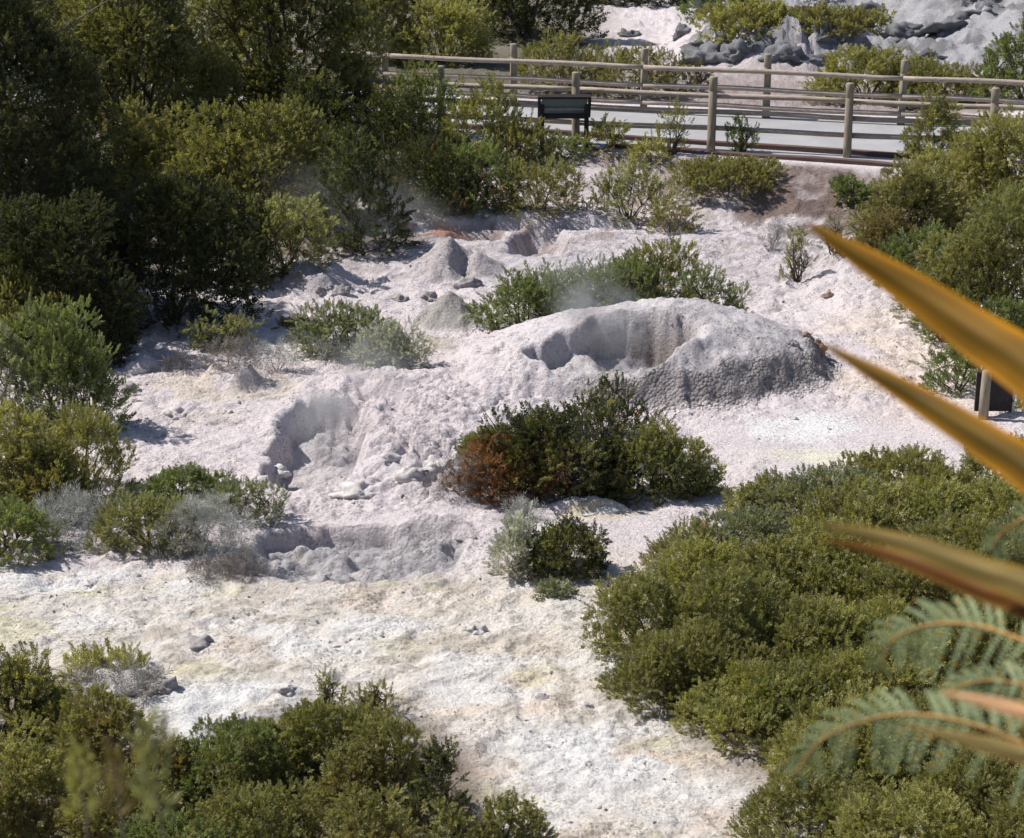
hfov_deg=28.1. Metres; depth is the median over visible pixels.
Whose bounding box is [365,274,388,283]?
mud clod
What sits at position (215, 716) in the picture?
mud clod
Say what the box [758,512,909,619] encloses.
shrub
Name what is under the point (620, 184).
shrub
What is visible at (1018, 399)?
shrub
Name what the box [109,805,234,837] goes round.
shrub
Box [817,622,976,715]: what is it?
shrub
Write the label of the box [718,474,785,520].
shrub
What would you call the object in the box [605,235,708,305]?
shrub
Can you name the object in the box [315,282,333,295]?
mud clod
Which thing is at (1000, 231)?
shrub
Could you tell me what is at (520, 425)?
shrub
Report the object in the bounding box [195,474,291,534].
shrub
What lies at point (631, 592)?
shrub
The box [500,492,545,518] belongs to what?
dead branches
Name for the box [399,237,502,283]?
mud cone
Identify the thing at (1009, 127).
shrub
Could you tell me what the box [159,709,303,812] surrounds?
shrub
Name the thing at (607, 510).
mud clod
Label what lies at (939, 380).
shrub
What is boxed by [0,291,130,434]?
shrub
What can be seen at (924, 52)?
boulder
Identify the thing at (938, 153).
shrub
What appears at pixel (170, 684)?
mud clod
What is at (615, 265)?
shrub
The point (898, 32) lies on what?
boulder
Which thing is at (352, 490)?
mud clod
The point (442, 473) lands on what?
dry shrub
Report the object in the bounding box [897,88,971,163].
shrub
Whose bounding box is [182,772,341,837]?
shrub
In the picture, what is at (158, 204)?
shrub
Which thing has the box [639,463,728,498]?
shrub
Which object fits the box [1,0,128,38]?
tree
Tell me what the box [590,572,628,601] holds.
shrub
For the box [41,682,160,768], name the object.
shrub
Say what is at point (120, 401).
shrub
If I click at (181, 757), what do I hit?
shrub
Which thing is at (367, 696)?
shrub
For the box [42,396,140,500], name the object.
shrub
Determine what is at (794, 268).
shrub
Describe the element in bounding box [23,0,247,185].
tree
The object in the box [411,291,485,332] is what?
mud cone
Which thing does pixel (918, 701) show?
shrub
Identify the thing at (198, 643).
mud clod
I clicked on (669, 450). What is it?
shrub
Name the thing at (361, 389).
mud pit
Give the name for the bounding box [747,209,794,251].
dry shrub
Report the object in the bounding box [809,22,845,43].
boulder
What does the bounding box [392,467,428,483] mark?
mud clod
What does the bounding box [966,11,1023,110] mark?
shrub
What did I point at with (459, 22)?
shrub
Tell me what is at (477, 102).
shrub
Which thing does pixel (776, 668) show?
shrub
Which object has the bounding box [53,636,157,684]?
shrub
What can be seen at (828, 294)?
rock
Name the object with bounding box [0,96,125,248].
shrub
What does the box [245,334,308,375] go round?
dry scrub
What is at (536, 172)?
shrub
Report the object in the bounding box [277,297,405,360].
shrub
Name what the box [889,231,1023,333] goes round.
shrub
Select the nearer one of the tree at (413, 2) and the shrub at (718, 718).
the shrub at (718, 718)
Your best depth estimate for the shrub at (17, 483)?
19.34 m
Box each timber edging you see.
[456,123,1023,163]
[608,143,964,171]
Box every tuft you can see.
[177,548,231,585]
[530,573,579,601]
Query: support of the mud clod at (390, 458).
on the ground
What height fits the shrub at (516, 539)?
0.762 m
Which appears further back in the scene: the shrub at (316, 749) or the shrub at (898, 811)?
the shrub at (316, 749)
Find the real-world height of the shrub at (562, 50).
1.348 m
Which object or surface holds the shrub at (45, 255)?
on the ground
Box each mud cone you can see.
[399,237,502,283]
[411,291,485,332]
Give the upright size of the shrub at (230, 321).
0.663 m
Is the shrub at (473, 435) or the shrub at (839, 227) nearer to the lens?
the shrub at (473, 435)
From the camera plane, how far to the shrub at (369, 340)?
23.83 m
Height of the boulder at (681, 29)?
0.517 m
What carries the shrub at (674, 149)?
on the ground
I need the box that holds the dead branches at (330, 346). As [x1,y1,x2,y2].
[305,328,410,366]
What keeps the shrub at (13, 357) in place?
on the ground
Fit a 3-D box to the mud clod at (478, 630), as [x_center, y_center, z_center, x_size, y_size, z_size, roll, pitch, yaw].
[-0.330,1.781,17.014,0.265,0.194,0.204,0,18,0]
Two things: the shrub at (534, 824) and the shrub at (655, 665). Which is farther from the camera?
the shrub at (655, 665)
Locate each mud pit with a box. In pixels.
[211,508,482,586]
[250,388,388,509]
[336,372,410,406]
[495,214,579,260]
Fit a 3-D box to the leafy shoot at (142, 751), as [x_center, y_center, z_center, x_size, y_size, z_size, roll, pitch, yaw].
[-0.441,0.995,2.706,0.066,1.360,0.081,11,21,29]
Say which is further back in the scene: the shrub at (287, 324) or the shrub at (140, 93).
the shrub at (140, 93)
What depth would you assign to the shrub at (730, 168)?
31.71 m
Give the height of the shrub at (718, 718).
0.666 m
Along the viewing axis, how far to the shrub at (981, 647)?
15.40 m
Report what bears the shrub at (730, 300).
on the ground
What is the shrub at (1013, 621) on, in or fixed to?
on the ground
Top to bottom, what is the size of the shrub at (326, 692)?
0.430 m
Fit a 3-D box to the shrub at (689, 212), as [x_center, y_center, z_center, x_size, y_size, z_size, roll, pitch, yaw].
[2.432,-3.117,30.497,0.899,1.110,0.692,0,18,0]
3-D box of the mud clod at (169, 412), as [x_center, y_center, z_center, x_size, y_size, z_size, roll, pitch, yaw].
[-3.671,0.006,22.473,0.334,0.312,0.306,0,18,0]
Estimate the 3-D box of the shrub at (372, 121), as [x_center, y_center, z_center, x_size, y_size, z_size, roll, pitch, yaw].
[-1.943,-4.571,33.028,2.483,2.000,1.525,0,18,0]
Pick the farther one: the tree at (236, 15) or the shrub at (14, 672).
the tree at (236, 15)
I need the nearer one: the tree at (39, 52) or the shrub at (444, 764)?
the shrub at (444, 764)
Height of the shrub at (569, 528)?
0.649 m
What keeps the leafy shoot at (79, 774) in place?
on the ground
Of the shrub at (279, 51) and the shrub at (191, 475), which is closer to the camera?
the shrub at (191, 475)
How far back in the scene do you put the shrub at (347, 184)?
29.19 m
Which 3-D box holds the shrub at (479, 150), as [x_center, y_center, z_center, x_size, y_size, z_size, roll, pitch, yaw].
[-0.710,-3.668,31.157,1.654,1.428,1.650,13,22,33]
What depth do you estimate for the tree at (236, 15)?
34.18 m
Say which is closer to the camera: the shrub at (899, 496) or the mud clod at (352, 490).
the shrub at (899, 496)
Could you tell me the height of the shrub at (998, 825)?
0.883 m
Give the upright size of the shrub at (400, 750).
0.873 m
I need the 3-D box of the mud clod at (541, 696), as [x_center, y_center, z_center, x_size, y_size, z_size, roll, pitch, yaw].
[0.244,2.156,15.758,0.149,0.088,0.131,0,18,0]
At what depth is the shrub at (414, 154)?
30.88 m
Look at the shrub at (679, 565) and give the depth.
17.19 m
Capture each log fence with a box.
[248,38,1023,124]
[318,65,1023,161]
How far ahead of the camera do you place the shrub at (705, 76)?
38.97 m
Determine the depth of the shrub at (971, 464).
19.93 m
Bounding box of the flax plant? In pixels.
[805,221,1023,764]
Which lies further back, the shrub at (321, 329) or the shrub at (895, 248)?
the shrub at (895, 248)
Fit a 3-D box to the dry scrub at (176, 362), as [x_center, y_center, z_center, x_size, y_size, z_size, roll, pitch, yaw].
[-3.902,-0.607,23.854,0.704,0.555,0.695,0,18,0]
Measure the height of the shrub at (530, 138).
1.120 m
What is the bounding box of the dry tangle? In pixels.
[211,547,277,582]
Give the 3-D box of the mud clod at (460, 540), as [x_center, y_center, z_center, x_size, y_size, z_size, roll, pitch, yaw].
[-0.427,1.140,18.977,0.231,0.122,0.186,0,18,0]
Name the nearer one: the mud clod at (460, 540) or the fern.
the fern
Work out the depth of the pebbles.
19.30 m
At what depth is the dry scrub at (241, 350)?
23.35 m
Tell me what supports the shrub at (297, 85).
on the ground
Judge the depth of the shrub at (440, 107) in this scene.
33.51 m
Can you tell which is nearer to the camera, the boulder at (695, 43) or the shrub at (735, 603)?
the shrub at (735, 603)
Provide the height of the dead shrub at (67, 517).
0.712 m
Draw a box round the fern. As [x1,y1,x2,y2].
[782,498,1023,804]
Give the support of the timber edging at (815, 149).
on the path
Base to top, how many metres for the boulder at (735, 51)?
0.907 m
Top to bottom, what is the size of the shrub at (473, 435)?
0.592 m
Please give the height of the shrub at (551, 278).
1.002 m
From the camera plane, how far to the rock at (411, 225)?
30.68 m
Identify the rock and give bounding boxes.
[393,220,416,230]
[801,331,815,342]
[814,338,827,355]
[819,289,833,298]
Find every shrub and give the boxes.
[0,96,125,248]
[0,183,152,374]
[0,265,83,373]
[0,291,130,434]
[0,319,53,435]
[0,397,87,511]
[0,434,104,523]
[0,492,68,567]
[0,640,73,751]
[0,709,88,837]
[0,761,54,837]
[4,682,103,752]
[21,479,114,554]
[34,330,141,435]
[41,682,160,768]
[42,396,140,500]
[52,759,209,837]
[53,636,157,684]
[63,650,178,699]
[68,165,280,338]
[82,485,207,558]
[85,95,206,206]
[88,46,182,132]
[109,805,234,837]
[125,735,212,810]
[126,461,243,511]
[138,487,262,569]
[152,175,293,289]
[158,93,354,228]
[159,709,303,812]
[179,304,265,355]
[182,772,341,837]
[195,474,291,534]
[222,710,336,790]
[227,41,320,138]
[233,189,342,278]
[258,56,379,195]
[268,685,405,791]
[271,312,321,329]
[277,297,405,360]
[295,118,420,258]
[299,737,392,830]
[311,667,348,708]
[317,780,421,837]
[323,74,444,188]
[329,0,425,65]
[335,705,434,816]
[344,315,444,369]
[349,677,402,713]
[353,130,500,219]
[371,56,480,163]
[389,0,497,67]
[396,131,530,217]
[397,733,473,837]
[422,797,476,837]
[425,450,496,501]
[426,182,480,217]
[431,71,529,167]
[434,428,584,508]
[453,424,501,460]
[463,264,578,330]
[463,786,560,837]
[472,106,557,172]
[474,389,645,505]
[478,153,590,223]
[482,500,581,581]
[495,257,609,321]
[513,512,612,583]
[517,28,615,93]
[534,253,662,317]
[535,127,598,170]
[550,369,676,464]
[561,249,684,308]
[573,414,726,508]
[576,153,680,227]
[577,0,690,6]
[577,112,634,158]
[579,561,707,663]
[580,39,685,98]
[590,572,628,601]
[595,622,740,718]
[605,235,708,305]
[623,130,674,168]
[629,615,780,711]
[638,513,755,573]
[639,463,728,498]
[645,172,704,232]
[646,96,694,154]
[647,557,799,672]
[652,532,767,627]
[657,51,718,91]
[663,152,789,200]
[668,656,834,761]
[672,501,805,588]
[673,0,761,23]
[674,259,754,313]
[689,0,810,44]
[715,531,869,632]
[716,653,864,744]
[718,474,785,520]
[722,746,880,837]
[724,113,760,151]
[734,459,891,531]
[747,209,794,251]
[747,590,872,699]
[757,676,922,798]
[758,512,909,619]
[764,0,897,41]
[775,224,818,282]
[780,588,924,687]
[784,480,907,566]
[798,42,933,107]
[805,709,969,805]
[813,776,987,837]
[815,211,856,256]
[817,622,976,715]
[828,173,874,206]
[833,442,968,493]
[838,473,984,541]
[840,534,1016,654]
[845,151,970,268]
[852,205,922,268]
[854,151,992,256]
[864,679,1021,802]
[869,49,991,109]
[869,218,955,286]
[884,606,1023,726]
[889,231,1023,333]
[893,124,1020,205]
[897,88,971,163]
[902,502,1023,607]
[907,293,974,345]
[907,342,982,397]
[908,472,1023,557]
[910,744,1023,836]
[916,593,1023,678]
[927,785,1023,837]
[931,180,1023,339]
[933,101,1023,214]
[943,293,1023,372]
[954,432,1023,498]
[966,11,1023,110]
[969,690,1023,782]
[1003,396,1023,413]
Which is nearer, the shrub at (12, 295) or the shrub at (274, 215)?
the shrub at (12, 295)
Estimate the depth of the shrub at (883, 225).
27.68 m
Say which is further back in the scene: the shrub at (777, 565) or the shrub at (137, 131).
the shrub at (137, 131)
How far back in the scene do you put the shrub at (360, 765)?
13.89 m
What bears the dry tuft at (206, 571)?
on the ground
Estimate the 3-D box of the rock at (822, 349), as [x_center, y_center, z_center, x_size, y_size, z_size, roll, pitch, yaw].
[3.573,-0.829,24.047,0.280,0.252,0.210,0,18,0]
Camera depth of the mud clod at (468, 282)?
27.51 m
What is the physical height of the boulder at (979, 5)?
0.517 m
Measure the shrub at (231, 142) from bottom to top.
2.076 m
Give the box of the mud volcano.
[440,297,846,413]
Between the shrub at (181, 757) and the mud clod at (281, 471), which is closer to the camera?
the shrub at (181, 757)
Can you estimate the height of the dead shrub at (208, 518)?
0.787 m
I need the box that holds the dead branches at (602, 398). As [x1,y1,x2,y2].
[580,369,633,431]
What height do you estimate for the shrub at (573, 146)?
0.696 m
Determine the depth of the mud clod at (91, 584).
18.00 m
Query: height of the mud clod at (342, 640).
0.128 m
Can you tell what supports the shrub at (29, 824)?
on the ground
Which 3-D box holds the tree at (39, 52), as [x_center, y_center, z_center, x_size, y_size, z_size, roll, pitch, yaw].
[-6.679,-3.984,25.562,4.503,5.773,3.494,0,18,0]
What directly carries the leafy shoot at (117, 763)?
on the ground
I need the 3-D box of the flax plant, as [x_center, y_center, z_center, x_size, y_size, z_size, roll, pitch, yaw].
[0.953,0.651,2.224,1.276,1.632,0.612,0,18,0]
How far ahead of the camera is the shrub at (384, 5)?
42.30 m
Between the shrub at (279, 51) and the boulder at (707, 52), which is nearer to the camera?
the shrub at (279, 51)
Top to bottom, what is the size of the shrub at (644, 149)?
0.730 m
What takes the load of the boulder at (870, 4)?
on the ground
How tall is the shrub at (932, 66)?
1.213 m
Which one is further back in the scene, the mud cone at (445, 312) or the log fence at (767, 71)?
the log fence at (767, 71)
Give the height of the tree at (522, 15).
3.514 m
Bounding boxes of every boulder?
[617,27,642,36]
[672,22,691,40]
[677,40,720,65]
[679,39,703,47]
[715,30,733,44]
[717,37,772,66]
[757,37,825,65]
[796,53,829,65]
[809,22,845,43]
[846,0,885,12]
[880,21,925,42]
[918,47,947,59]
[920,10,972,36]
[965,0,1004,16]
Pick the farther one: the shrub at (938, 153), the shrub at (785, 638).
the shrub at (938, 153)
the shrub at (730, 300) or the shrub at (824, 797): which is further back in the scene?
the shrub at (730, 300)
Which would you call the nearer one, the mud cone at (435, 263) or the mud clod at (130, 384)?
the mud clod at (130, 384)
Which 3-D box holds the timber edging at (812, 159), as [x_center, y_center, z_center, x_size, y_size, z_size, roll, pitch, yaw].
[4.400,-4.111,32.788,5.970,0.245,0.146,7,20,19]
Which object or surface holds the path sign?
on the ground
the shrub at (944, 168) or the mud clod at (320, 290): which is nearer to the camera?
the mud clod at (320, 290)
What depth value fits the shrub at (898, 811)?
13.07 m
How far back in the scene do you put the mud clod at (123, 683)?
15.92 m
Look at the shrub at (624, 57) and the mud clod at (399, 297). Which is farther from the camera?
the shrub at (624, 57)
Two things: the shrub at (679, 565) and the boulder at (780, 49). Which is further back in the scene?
the boulder at (780, 49)
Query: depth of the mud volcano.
23.32 m
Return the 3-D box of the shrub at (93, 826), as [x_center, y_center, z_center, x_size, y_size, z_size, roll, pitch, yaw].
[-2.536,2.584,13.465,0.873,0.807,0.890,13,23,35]
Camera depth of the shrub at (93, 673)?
15.85 m
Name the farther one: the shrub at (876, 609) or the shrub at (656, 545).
the shrub at (656, 545)
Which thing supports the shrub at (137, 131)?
on the ground
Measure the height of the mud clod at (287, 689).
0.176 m
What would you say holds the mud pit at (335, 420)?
on the ground
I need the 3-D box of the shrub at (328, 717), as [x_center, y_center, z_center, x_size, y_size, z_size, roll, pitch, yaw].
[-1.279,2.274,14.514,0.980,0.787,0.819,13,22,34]
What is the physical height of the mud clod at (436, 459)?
0.245 m
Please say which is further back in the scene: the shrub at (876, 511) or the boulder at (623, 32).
the boulder at (623, 32)
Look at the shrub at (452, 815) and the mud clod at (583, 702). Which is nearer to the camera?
the shrub at (452, 815)
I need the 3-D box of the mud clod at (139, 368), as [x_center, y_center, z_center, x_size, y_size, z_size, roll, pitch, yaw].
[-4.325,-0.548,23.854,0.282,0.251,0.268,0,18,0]
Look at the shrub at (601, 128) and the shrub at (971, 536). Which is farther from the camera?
the shrub at (601, 128)
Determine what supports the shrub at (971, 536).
on the ground
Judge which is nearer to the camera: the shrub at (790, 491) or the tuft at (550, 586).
the tuft at (550, 586)
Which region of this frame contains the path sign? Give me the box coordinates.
[974,370,1014,419]
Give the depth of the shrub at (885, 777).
14.18 m
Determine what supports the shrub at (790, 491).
on the ground
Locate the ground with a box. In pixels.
[0,0,1023,837]
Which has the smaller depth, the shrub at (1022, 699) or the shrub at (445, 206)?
the shrub at (1022, 699)
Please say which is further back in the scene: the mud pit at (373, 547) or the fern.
the mud pit at (373, 547)
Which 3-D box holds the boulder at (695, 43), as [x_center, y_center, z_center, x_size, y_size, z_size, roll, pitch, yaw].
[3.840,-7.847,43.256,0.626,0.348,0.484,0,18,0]
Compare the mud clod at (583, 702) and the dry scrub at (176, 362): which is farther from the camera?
the dry scrub at (176, 362)
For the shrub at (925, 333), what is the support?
on the ground
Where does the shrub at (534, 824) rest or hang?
on the ground
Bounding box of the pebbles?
[0,154,989,835]
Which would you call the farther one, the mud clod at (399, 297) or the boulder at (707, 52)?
the boulder at (707, 52)
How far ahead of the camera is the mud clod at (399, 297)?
26.88 m
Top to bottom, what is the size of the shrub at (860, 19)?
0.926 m
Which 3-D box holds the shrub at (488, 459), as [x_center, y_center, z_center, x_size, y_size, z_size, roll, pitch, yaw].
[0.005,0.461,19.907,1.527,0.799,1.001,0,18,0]
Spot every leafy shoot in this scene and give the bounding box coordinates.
[58,732,102,837]
[99,734,139,837]
[121,703,180,837]
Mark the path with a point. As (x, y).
(791, 123)
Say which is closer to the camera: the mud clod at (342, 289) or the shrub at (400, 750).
the shrub at (400, 750)
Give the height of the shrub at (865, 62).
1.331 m
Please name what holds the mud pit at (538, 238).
on the ground
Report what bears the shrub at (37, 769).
on the ground
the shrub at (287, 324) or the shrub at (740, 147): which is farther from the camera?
the shrub at (740, 147)
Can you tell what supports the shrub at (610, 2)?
on the ground
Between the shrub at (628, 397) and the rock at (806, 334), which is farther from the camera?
the rock at (806, 334)
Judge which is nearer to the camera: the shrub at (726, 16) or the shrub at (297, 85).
the shrub at (297, 85)
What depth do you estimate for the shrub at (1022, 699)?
14.48 m
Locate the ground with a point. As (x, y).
(510, 660)
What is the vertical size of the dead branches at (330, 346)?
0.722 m
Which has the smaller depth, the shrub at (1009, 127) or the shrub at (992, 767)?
the shrub at (992, 767)
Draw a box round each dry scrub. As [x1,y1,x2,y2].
[150,345,204,374]
[195,333,275,384]
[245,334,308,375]
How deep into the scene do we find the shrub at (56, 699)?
14.97 m
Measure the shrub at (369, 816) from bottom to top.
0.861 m
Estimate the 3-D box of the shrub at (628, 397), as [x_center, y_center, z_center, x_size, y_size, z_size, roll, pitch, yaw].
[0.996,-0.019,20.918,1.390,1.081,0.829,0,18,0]
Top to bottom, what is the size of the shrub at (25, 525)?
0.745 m
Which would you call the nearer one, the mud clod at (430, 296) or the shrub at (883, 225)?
the mud clod at (430, 296)
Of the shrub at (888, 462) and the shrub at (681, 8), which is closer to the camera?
the shrub at (888, 462)
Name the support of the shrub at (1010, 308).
on the ground
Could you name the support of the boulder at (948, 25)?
on the ground
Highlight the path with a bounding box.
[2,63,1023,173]
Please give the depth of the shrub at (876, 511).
18.34 m
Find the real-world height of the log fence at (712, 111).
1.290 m
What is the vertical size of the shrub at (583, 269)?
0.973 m
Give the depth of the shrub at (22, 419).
19.46 m
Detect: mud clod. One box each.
[83,580,97,587]
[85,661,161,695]
[118,381,141,392]
[129,362,150,374]
[143,676,178,695]
[162,405,187,420]
[187,634,213,651]
[203,713,247,732]
[220,409,232,413]
[269,683,295,696]
[273,463,291,478]
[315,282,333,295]
[328,480,375,499]
[331,283,352,297]
[332,636,351,646]
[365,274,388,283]
[369,453,401,466]
[387,293,408,301]
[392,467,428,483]
[419,291,437,301]
[425,454,451,471]
[452,276,482,289]
[454,536,476,546]
[461,624,487,634]
[535,693,549,699]
[574,700,593,707]
[576,506,623,515]
[785,337,799,347]
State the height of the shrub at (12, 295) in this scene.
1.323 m
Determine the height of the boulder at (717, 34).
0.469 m
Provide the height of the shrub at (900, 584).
1.019 m
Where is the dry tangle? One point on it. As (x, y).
(242, 556)
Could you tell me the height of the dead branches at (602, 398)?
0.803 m
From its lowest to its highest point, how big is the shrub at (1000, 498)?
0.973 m
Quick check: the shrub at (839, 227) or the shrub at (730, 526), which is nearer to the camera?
the shrub at (730, 526)
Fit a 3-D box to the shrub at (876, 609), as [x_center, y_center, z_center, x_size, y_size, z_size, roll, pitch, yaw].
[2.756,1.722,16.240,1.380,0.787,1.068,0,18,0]
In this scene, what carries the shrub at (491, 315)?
on the ground
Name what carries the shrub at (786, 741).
on the ground
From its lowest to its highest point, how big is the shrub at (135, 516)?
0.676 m
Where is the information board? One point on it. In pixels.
(563, 106)
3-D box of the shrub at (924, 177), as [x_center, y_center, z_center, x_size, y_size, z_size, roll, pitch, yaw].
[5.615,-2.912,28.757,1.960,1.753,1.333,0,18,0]
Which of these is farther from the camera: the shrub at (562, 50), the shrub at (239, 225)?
the shrub at (562, 50)
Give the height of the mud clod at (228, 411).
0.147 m
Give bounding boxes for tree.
[0,0,165,329]
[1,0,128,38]
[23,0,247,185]
[168,0,401,140]
[353,0,489,14]
[437,0,610,45]
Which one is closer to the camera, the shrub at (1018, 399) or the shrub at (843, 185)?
the shrub at (1018, 399)
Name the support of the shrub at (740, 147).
on the ground
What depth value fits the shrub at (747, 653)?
15.64 m
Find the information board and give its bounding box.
[538,94,590,146]
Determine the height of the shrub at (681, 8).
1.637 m
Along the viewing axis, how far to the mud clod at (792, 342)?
23.48 m

